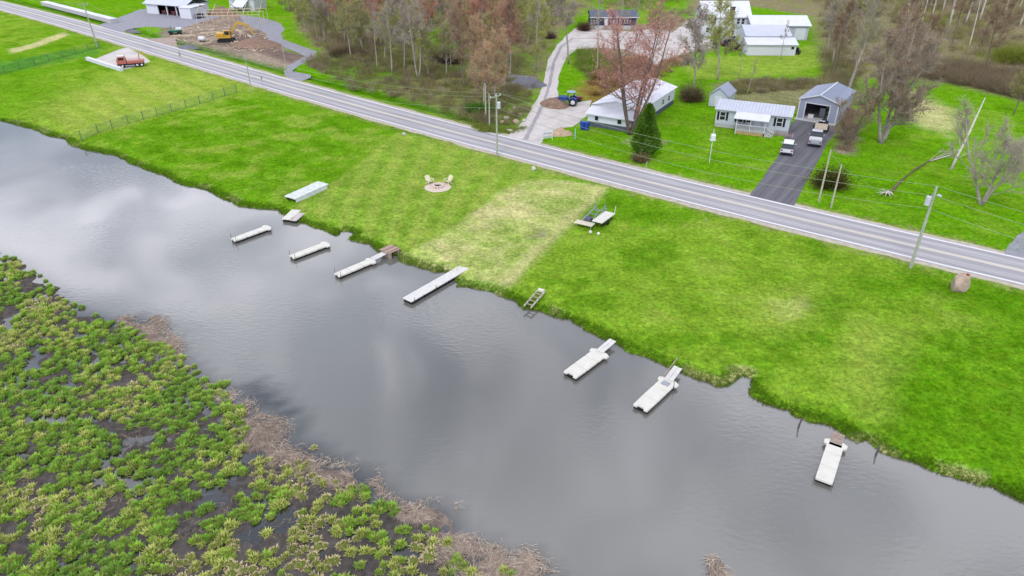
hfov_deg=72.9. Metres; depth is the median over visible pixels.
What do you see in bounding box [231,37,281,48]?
dirt pile
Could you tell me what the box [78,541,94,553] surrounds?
sedge tussock
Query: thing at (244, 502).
sedge tussock
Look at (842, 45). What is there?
woodland tree
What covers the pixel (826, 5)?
woodland tree
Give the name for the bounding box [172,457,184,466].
sedge tussock
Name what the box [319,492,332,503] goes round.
sedge tussock
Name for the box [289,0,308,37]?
woodland tree
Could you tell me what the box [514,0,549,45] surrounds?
woodland tree
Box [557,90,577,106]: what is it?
blue tractor
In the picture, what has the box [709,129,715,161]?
bird house pole
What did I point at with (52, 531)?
sedge tussock
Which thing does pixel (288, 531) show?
sedge tussock
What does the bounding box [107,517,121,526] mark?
sedge tussock
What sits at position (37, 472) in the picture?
sedge tussock
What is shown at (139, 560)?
sedge tussock
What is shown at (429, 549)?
sedge tussock
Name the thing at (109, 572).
sedge tussock
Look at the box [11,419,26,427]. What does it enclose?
sedge tussock
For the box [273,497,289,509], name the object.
sedge tussock
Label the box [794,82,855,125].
garage
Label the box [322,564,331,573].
sedge tussock
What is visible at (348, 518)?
sedge tussock
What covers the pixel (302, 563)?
sedge tussock
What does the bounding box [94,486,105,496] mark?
sedge tussock
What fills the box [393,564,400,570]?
sedge tussock
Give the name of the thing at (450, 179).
lawn chair
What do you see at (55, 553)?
sedge tussock
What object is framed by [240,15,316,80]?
gravel track
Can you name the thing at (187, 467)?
sedge tussock
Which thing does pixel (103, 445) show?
sedge tussock
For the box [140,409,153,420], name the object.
sedge tussock
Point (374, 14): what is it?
bare tree
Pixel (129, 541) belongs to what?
sedge tussock
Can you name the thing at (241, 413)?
sedge tussock
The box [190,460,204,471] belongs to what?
sedge tussock
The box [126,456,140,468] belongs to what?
sedge tussock
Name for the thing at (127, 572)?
sedge tussock
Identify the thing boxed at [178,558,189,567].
sedge tussock
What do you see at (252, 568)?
sedge tussock
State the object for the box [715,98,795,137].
mobile home
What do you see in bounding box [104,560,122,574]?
sedge tussock
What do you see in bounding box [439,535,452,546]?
sedge tussock
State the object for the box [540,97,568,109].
dirt pile
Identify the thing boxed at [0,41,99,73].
wire fence
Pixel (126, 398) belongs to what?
sedge tussock
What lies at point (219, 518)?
sedge tussock
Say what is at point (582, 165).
line
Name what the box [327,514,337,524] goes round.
sedge tussock
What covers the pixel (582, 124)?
wheeled bin
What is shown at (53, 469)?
sedge tussock
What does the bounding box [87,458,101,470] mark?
sedge tussock
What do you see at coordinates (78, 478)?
sedge tussock
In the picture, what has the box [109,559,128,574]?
sedge tussock
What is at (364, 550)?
sedge tussock
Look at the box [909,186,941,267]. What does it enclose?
utility pole
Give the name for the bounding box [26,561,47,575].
sedge tussock
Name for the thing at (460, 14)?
woodland tree
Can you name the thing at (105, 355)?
marsh grass
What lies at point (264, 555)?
sedge tussock
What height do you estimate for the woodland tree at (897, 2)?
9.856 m
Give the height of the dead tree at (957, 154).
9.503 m
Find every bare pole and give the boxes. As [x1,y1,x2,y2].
[485,83,486,115]
[489,94,489,123]
[818,150,831,201]
[830,164,841,207]
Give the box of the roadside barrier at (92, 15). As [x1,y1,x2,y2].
[41,1,117,22]
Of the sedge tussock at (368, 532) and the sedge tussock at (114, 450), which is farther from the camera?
the sedge tussock at (114, 450)
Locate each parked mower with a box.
[162,9,171,13]
[171,10,179,14]
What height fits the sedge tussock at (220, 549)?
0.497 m
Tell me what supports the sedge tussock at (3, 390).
on the ground at (78, 86)
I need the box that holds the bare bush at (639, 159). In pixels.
[627,147,650,163]
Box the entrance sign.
[542,130,552,141]
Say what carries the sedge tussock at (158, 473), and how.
on the ground at (78, 86)
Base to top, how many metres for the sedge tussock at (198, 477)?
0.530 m
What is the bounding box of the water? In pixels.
[0,121,1023,575]
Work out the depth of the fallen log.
94.32 m
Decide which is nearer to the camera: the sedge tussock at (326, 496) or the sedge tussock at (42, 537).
the sedge tussock at (42, 537)
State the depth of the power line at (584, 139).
87.84 m
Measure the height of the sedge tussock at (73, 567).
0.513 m
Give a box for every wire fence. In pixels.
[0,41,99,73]
[78,85,236,140]
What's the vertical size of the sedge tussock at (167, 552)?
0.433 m
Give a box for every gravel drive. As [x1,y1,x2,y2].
[508,19,714,144]
[1004,232,1023,257]
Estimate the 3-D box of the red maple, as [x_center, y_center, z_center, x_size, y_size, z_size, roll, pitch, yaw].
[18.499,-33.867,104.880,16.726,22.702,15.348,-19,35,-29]
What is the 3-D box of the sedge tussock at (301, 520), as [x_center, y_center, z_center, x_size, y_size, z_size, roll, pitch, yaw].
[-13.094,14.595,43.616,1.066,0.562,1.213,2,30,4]
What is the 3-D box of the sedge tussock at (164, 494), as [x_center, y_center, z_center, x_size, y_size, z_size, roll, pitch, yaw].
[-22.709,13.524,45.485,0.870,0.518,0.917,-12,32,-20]
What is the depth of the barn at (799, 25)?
177.91 m
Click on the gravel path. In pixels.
(656, 62)
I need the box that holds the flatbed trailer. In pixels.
[813,123,828,130]
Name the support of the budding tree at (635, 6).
on the ground at (78, 86)
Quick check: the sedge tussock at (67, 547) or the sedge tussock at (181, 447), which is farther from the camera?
the sedge tussock at (181, 447)
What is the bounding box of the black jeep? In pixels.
[726,42,740,50]
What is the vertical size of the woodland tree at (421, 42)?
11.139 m
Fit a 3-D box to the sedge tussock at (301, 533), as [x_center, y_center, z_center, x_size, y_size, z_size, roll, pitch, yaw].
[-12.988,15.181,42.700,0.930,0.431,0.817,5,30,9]
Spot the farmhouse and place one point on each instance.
(744, 7)
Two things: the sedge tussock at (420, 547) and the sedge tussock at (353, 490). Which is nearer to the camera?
the sedge tussock at (420, 547)
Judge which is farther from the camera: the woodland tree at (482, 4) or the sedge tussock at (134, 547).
the woodland tree at (482, 4)
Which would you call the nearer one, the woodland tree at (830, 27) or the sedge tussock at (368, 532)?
the sedge tussock at (368, 532)
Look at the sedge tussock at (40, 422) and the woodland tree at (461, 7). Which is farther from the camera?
the woodland tree at (461, 7)
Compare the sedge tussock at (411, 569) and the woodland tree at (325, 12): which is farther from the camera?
the woodland tree at (325, 12)
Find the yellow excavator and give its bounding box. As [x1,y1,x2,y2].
[215,21,255,42]
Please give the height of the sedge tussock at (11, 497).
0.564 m
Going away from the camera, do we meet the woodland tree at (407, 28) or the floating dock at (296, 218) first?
the floating dock at (296, 218)
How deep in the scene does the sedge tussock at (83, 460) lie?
47.91 m
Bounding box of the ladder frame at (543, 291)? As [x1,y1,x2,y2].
[524,288,545,307]
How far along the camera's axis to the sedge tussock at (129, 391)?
54.53 m
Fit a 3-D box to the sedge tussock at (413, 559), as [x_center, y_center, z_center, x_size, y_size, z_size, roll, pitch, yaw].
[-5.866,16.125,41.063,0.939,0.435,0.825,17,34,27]
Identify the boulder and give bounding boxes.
[951,273,970,292]
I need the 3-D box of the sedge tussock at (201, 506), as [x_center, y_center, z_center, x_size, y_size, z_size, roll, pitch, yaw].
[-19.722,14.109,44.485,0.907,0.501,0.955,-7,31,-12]
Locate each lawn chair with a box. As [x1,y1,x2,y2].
[425,175,433,184]
[443,175,452,184]
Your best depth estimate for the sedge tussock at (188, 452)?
48.82 m
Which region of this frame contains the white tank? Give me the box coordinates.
[198,36,205,41]
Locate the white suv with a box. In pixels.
[780,139,796,154]
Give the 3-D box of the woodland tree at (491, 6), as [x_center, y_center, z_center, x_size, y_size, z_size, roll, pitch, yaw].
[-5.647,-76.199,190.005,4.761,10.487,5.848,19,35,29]
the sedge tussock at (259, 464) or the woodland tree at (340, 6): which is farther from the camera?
the woodland tree at (340, 6)
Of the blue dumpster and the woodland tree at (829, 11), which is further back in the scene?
the blue dumpster
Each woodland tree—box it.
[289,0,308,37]
[300,0,321,38]
[308,0,329,41]
[313,6,331,41]
[326,0,337,30]
[326,0,345,35]
[329,0,350,39]
[335,0,359,55]
[348,0,364,42]
[349,0,371,54]
[360,0,373,28]
[362,0,381,28]
[366,0,386,43]
[372,8,398,59]
[380,1,398,27]
[389,7,408,52]
[392,0,416,66]
[395,0,409,42]
[396,0,427,59]
[410,25,436,74]
[411,1,429,29]
[420,0,440,38]
[429,19,462,74]
[431,0,450,36]
[441,12,460,69]
[443,0,466,48]
[444,0,461,18]
[446,0,473,88]
[448,0,471,27]
[462,41,504,106]
[463,0,476,50]
[464,13,493,73]
[467,12,485,44]
[470,0,489,13]
[470,0,490,20]
[470,24,492,66]
[475,0,493,19]
[477,24,512,99]
[486,0,506,49]
[487,0,498,20]
[492,0,526,82]
[495,0,522,77]
[497,10,515,64]
[514,0,526,23]
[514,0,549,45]
[521,0,529,25]
[523,0,551,44]
[526,29,550,73]
[550,0,569,23]
[817,1,844,47]
[820,0,832,28]
[821,0,844,32]
[821,0,850,63]
[825,10,845,52]
[829,0,864,73]
[830,14,852,66]
[843,0,863,30]
[847,0,860,30]
[853,0,876,39]
[855,0,876,27]
[891,0,907,14]
[900,0,928,36]
[922,0,936,11]
[949,1,954,24]
[951,0,976,42]
[968,0,982,46]
[974,0,1015,66]
[980,0,1000,42]
[995,0,1023,54]
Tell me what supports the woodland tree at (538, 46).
on the ground at (78, 86)
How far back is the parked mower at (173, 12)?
213.39 m
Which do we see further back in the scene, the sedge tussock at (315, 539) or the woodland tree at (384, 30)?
the woodland tree at (384, 30)
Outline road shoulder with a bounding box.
[0,1,1023,289]
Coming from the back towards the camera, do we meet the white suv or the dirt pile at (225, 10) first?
the dirt pile at (225, 10)
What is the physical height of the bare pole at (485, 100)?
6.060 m
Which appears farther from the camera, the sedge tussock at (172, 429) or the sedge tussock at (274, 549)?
the sedge tussock at (172, 429)
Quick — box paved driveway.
[750,120,837,205]
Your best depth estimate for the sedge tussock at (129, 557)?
41.17 m
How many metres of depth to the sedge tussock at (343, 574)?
40.08 m
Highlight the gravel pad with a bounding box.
[96,48,149,69]
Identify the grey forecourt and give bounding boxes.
[100,9,218,31]
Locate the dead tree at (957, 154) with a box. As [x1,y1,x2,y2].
[945,98,984,169]
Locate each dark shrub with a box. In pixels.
[429,44,469,64]
[574,19,596,30]
[797,160,861,190]
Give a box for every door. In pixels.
[714,96,721,105]
[754,121,760,126]
[794,28,805,39]
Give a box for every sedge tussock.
[0,369,13,379]
[0,387,9,394]
[0,501,14,512]
[0,512,8,523]
[0,562,8,572]
[1,444,14,452]
[1,562,12,572]
[2,434,16,444]
[2,532,20,543]
[3,454,16,464]
[3,464,16,472]
[3,473,17,482]
[3,552,21,564]
[5,506,27,520]
[5,561,24,573]
[6,491,18,502]
[10,457,27,469]
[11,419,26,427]
[13,430,27,437]
[15,442,29,451]
[15,502,29,509]
[15,564,30,574]
[18,389,29,397]
[21,488,34,497]
[26,388,37,397]
[26,526,42,541]
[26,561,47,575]
[27,540,41,551]
[28,452,41,459]
[28,497,38,506]
[29,551,41,562]
[30,517,46,528]
[31,468,41,477]
[33,497,49,507]
[34,418,48,428]
[36,532,47,541]
[36,543,56,556]
[40,503,51,512]
[42,449,56,459]
[42,523,63,538]
[42,563,55,574]
[44,512,58,519]
[44,547,60,559]
[44,563,59,574]
[45,493,63,506]
[45,559,59,569]
[46,463,59,472]
[46,535,58,543]
[46,544,61,555]
[48,421,62,429]
[52,390,68,398]
[52,456,65,463]
[55,513,69,525]
[56,501,67,510]
[57,443,70,453]
[57,459,68,468]
[57,477,72,486]
[59,489,71,498]
[59,530,76,541]
[61,502,74,512]
[61,545,79,561]
[63,541,73,551]
[65,456,76,465]
[65,561,81,574]
[66,361,79,370]
[67,512,78,521]
[68,350,81,358]
[68,537,86,549]
[71,514,85,523]
[71,519,87,532]
[72,475,83,482]
[74,459,87,466]
[74,461,86,470]
[77,552,92,564]
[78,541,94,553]
[78,566,96,575]
[79,429,91,438]
[79,472,92,482]
[79,522,93,531]
[79,569,91,575]
[80,527,94,537]
[84,502,97,513]
[85,451,97,458]
[86,492,100,502]
[86,510,101,521]
[87,457,102,465]
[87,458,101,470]
[90,437,101,446]
[91,447,101,453]
[93,539,107,549]
[94,441,107,449]
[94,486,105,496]
[96,501,107,511]
[97,565,108,575]
[102,476,119,485]
[103,473,117,481]
[103,525,117,536]
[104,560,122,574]
[105,564,118,575]
[107,484,116,492]
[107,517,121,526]
[108,444,121,454]
[109,517,121,527]
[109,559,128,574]
[114,482,127,491]
[116,509,137,523]
[118,385,129,393]
[118,465,132,475]
[119,566,132,575]
[121,387,134,396]
[121,394,132,401]
[121,551,135,562]
[122,452,136,460]
[123,453,134,463]
[123,537,137,547]
[124,506,135,513]
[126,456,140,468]
[126,498,139,508]
[128,540,143,552]
[131,505,143,516]
[132,554,143,565]
[134,564,147,574]
[135,459,147,467]
[139,495,154,508]
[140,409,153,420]
[140,525,151,536]
[141,542,160,559]
[142,517,155,527]
[143,550,157,562]
[146,522,163,537]
[148,562,163,572]
[149,483,162,492]
[151,507,166,517]
[152,467,163,477]
[152,515,166,525]
[153,475,167,486]
[155,454,168,464]
[155,535,174,550]
[156,406,172,417]
[157,563,171,573]
[159,497,169,506]
[159,548,171,557]
[160,488,170,498]
[161,460,174,468]
[165,425,177,433]
[166,475,184,487]
[166,520,179,530]
[166,563,179,574]
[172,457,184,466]
[172,557,181,566]
[175,442,188,451]
[177,432,193,443]
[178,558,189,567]
[180,461,193,470]
[181,448,194,456]
[181,476,190,485]
[182,491,193,502]
[186,533,200,545]
[189,559,202,571]
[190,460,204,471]
[192,470,206,481]
[194,570,212,575]
[197,503,209,512]
[203,501,216,512]
[203,548,220,564]
[204,570,214,575]
[208,449,218,458]
[210,527,223,539]
[212,556,225,568]
[214,441,226,450]
[214,451,226,461]
[214,513,226,525]
[215,546,225,555]
[216,528,234,545]
[218,400,231,411]
[218,466,230,473]
[219,547,233,559]
[220,468,231,477]
[223,518,234,530]
[223,558,234,569]
[223,568,240,575]
[226,543,239,550]
[226,560,244,570]
[228,520,241,529]
[229,462,241,469]
[232,408,247,417]
[236,465,249,475]
[236,505,249,515]
[238,498,250,506]
[239,563,248,575]
[244,502,256,511]
[245,550,260,563]
[247,563,258,575]
[253,478,269,491]
[254,458,265,467]
[254,503,265,511]
[257,548,271,560]
[258,526,274,538]
[264,557,281,569]
[269,545,279,555]
[273,489,290,500]
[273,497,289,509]
[279,463,293,471]
[282,467,294,476]
[286,542,298,550]
[287,487,296,496]
[287,525,298,535]
[291,482,303,490]
[291,558,300,566]
[294,558,308,571]
[296,490,306,498]
[296,513,309,524]
[296,529,308,538]
[299,545,309,553]
[302,564,312,572]
[304,514,317,524]
[306,549,319,561]
[310,535,322,543]
[311,498,323,508]
[311,540,324,551]
[311,557,322,566]
[312,475,321,484]
[313,518,327,527]
[316,478,327,487]
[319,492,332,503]
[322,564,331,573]
[323,555,331,564]
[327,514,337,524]
[328,524,341,532]
[330,554,341,565]
[331,528,342,537]
[332,492,349,506]
[333,517,343,527]
[335,488,345,495]
[337,571,349,575]
[339,521,351,529]
[341,515,353,523]
[344,546,356,557]
[345,491,354,501]
[346,482,355,489]
[346,517,357,527]
[347,487,358,494]
[353,526,365,538]
[353,560,366,569]
[354,512,370,525]
[358,484,371,494]
[358,544,371,554]
[359,490,370,501]
[362,527,374,538]
[369,519,382,528]
[373,497,386,507]
[376,530,387,538]
[376,537,390,547]
[380,545,393,555]
[383,500,394,510]
[386,560,398,569]
[387,568,398,575]
[393,537,406,549]
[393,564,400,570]
[395,565,406,575]
[398,523,411,535]
[406,563,418,575]
[407,555,420,565]
[408,542,418,551]
[412,542,424,552]
[419,547,439,563]
[424,544,437,554]
[427,535,440,546]
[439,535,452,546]
[453,555,465,566]
[456,560,469,569]
[464,564,478,575]
[497,564,509,575]
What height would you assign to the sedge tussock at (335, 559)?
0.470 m
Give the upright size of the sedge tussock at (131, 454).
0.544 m
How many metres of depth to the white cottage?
221.08 m
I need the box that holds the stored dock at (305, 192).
[285,181,328,201]
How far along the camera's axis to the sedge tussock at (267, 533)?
42.73 m
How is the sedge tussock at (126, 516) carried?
on the ground at (78, 86)
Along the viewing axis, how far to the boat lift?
80.45 m
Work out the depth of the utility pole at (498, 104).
98.63 m
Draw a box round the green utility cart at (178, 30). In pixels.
[168,26,181,34]
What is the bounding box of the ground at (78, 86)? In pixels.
[0,0,1023,575]
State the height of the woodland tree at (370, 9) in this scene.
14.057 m
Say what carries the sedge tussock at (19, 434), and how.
on the ground at (78, 86)
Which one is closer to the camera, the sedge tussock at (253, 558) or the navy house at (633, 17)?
the sedge tussock at (253, 558)
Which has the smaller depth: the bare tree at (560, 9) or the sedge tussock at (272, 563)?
the sedge tussock at (272, 563)
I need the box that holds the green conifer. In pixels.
[629,102,663,154]
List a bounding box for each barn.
[735,25,798,55]
[747,15,811,39]
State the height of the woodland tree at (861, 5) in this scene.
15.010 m
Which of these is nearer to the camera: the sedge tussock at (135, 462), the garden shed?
the sedge tussock at (135, 462)
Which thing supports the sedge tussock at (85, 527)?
on the ground at (78, 86)
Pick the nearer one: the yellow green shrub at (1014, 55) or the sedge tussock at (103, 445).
the sedge tussock at (103, 445)
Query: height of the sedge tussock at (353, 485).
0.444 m
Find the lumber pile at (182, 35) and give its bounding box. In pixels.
[172,34,195,36]
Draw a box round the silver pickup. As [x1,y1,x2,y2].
[807,129,824,145]
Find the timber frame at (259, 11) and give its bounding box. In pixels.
[195,3,267,26]
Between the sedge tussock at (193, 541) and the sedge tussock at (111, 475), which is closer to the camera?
the sedge tussock at (193, 541)
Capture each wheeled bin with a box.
[580,121,585,129]
[584,121,589,129]
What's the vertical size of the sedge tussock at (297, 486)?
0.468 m
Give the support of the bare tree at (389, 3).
on the ground at (78, 86)
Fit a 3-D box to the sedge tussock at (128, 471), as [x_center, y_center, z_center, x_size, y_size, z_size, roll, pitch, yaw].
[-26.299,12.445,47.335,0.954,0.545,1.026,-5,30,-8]
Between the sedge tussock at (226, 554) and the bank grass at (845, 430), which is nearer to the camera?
the sedge tussock at (226, 554)
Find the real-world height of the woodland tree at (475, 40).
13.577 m
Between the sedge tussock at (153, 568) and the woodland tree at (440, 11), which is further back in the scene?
the woodland tree at (440, 11)
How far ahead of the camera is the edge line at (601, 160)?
96.67 m
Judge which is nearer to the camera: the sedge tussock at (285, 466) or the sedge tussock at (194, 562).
the sedge tussock at (194, 562)
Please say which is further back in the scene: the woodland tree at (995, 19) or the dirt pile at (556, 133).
the woodland tree at (995, 19)
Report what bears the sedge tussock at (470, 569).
on the ground at (78, 86)
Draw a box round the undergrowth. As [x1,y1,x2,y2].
[277,0,1023,151]
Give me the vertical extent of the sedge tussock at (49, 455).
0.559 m
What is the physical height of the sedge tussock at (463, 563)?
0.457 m
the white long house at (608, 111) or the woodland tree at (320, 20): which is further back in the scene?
the woodland tree at (320, 20)
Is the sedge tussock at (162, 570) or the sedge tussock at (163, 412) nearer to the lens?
the sedge tussock at (162, 570)
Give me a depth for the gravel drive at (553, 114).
169.22 m
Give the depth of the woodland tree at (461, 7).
184.83 m
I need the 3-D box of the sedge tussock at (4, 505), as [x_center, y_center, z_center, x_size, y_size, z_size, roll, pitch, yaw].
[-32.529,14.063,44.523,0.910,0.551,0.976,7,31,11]
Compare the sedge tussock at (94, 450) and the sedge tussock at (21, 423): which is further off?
the sedge tussock at (21, 423)
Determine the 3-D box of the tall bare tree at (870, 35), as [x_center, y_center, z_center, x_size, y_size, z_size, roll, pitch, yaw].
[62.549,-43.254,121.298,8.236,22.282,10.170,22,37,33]
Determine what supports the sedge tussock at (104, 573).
on the ground at (78, 86)
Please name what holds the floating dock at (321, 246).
on the water
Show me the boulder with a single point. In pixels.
(960, 282)
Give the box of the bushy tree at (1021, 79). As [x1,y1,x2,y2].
[1009,71,1023,114]
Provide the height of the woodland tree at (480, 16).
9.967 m
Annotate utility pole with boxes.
[78,3,97,46]
[244,54,251,91]
[490,94,500,156]
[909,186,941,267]
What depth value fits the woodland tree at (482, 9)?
170.55 m
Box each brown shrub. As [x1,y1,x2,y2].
[327,43,359,57]
[545,30,560,38]
[674,81,712,102]
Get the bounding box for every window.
[719,111,725,120]
[775,117,783,126]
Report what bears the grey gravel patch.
on the ground at (78, 86)
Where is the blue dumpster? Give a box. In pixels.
[195,13,203,18]
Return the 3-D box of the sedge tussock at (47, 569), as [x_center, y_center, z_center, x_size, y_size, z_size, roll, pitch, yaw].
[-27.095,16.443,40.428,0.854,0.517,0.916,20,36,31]
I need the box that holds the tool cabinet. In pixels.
[819,107,826,116]
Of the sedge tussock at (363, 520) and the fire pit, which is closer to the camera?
the sedge tussock at (363, 520)
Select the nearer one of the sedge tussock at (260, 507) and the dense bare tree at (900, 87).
the sedge tussock at (260, 507)
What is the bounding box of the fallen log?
[877,148,957,196]
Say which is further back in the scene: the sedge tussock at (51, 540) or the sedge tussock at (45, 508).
the sedge tussock at (45, 508)
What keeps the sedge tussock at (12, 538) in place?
on the ground at (78, 86)
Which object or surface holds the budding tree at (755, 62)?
on the ground at (78, 86)
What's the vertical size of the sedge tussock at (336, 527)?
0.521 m
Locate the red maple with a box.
[591,0,693,134]
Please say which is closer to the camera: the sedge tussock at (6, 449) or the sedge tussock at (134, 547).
the sedge tussock at (134, 547)
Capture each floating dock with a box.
[230,225,270,242]
[282,209,300,221]
[289,242,329,260]
[290,213,304,222]
[334,251,387,278]
[403,266,467,304]
[564,339,615,380]
[633,358,681,413]
[813,431,847,487]
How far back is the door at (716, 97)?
123.67 m
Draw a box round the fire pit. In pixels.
[425,182,450,191]
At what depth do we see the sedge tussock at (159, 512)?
44.08 m
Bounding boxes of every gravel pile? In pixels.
[126,29,140,32]
[178,44,198,49]
[510,76,546,87]
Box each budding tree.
[610,0,631,55]
[628,0,651,40]
[705,0,744,79]
[746,58,757,94]
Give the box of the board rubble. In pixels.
[175,23,276,51]
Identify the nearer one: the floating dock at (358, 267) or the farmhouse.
the floating dock at (358, 267)
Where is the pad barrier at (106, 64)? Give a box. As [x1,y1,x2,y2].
[85,57,123,70]
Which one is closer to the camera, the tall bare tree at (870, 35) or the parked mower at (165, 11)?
the tall bare tree at (870, 35)
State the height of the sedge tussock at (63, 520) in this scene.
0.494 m
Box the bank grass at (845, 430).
[1,116,1023,503]
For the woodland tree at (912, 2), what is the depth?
167.97 m
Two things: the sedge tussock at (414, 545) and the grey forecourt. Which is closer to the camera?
the sedge tussock at (414, 545)
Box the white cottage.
[229,0,266,10]
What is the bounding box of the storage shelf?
[825,106,829,117]
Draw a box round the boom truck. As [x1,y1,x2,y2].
[116,52,146,67]
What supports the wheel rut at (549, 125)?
on the gravel drive at (553, 114)
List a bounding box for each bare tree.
[365,1,379,68]
[365,30,374,73]
[371,0,403,73]
[393,0,435,77]
[524,0,547,70]
[547,0,578,63]
[587,0,603,68]
[673,2,716,87]
[738,35,745,78]
[779,20,788,59]
[836,9,957,143]
[843,0,899,87]
[885,1,945,76]
[940,95,1023,204]
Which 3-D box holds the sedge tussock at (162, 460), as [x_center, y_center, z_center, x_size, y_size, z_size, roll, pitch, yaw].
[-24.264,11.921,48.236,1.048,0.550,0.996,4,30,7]
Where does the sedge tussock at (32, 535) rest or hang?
on the ground at (78, 86)
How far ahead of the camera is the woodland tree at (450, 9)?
162.38 m
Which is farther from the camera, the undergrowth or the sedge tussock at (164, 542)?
the undergrowth
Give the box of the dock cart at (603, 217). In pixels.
[592,207,615,225]
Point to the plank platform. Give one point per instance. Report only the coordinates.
(389, 249)
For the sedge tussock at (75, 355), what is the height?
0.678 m
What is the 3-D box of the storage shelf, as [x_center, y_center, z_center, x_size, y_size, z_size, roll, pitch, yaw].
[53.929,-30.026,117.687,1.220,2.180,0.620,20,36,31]
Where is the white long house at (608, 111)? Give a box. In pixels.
[585,78,676,131]
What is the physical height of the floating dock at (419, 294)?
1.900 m
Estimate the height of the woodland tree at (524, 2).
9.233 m
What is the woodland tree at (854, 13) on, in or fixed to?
on the ground at (78, 86)
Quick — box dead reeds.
[0,256,736,575]
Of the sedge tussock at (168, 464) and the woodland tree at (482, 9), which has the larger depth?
the woodland tree at (482, 9)
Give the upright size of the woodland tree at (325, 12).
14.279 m
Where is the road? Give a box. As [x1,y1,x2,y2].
[0,2,1023,285]
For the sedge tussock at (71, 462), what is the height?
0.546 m
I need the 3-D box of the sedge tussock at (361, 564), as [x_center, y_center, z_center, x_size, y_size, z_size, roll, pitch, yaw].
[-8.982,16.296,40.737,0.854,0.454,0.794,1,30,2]
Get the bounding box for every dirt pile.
[207,6,238,14]
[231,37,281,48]
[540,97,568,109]
[549,127,572,136]
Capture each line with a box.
[0,5,1023,271]
[1,9,1023,284]
[3,2,1023,258]
[16,0,1021,240]
[31,0,1023,224]
[48,0,1021,211]
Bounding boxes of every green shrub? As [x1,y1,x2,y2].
[456,101,497,114]
[908,9,956,31]
[979,37,1023,65]
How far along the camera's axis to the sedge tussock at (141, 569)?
40.45 m
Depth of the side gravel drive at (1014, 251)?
75.62 m
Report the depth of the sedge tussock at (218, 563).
40.81 m
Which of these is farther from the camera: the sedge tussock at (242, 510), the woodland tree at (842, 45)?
the woodland tree at (842, 45)
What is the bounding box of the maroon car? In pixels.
[720,38,733,45]
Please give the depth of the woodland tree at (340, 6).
168.99 m
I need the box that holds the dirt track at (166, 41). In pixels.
[148,37,176,45]
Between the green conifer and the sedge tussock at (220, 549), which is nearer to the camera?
the sedge tussock at (220, 549)
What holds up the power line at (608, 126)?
attached to the utility pole at (929, 200)
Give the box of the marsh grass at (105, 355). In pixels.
[0,251,517,575]
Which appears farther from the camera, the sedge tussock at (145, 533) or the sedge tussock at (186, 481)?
the sedge tussock at (186, 481)
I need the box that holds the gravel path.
[626,59,659,83]
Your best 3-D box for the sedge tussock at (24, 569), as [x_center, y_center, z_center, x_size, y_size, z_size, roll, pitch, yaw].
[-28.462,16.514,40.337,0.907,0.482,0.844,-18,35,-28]
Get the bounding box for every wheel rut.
[516,35,571,139]
[523,38,596,139]
[530,41,655,139]
[533,108,587,135]
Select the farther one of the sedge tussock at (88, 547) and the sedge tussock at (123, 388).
the sedge tussock at (123, 388)
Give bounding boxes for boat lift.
[574,202,606,229]
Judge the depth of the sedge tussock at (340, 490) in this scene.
45.68 m
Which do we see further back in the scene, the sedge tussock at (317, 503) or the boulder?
the boulder
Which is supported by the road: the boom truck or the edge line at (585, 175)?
the edge line at (585, 175)
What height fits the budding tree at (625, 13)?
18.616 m
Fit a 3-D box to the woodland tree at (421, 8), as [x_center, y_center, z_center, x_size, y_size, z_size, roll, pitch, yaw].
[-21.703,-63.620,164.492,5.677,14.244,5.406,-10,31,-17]
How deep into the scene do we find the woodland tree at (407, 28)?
149.92 m
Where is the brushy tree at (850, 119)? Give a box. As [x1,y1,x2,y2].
[829,80,884,144]
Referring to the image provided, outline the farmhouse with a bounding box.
[695,1,751,38]
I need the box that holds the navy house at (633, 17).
[588,8,638,29]
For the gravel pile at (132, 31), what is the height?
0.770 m
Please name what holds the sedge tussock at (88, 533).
on the ground at (78, 86)
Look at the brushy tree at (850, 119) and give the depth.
103.32 m
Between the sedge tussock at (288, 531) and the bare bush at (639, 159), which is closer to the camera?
the sedge tussock at (288, 531)
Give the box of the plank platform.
[379,244,399,258]
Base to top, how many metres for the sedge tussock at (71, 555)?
0.607 m
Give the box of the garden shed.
[708,82,736,106]
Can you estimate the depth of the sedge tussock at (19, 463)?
47.78 m
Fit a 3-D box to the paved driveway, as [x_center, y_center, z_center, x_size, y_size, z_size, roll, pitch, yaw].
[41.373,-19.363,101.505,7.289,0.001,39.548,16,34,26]
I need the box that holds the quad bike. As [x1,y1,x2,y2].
[818,117,828,123]
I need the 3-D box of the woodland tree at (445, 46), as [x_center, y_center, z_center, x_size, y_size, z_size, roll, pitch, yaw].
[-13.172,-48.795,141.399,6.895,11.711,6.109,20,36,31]
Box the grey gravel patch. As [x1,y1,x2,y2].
[502,74,534,88]
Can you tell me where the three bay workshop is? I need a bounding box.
[142,0,209,18]
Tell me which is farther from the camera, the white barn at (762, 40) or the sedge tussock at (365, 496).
the white barn at (762, 40)
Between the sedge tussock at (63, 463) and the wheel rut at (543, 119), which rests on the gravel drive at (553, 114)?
the wheel rut at (543, 119)
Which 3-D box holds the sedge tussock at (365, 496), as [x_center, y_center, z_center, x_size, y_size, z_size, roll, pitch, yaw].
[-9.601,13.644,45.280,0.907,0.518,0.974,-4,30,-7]
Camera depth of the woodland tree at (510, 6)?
134.11 m
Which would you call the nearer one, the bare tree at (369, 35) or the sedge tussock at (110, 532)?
the sedge tussock at (110, 532)

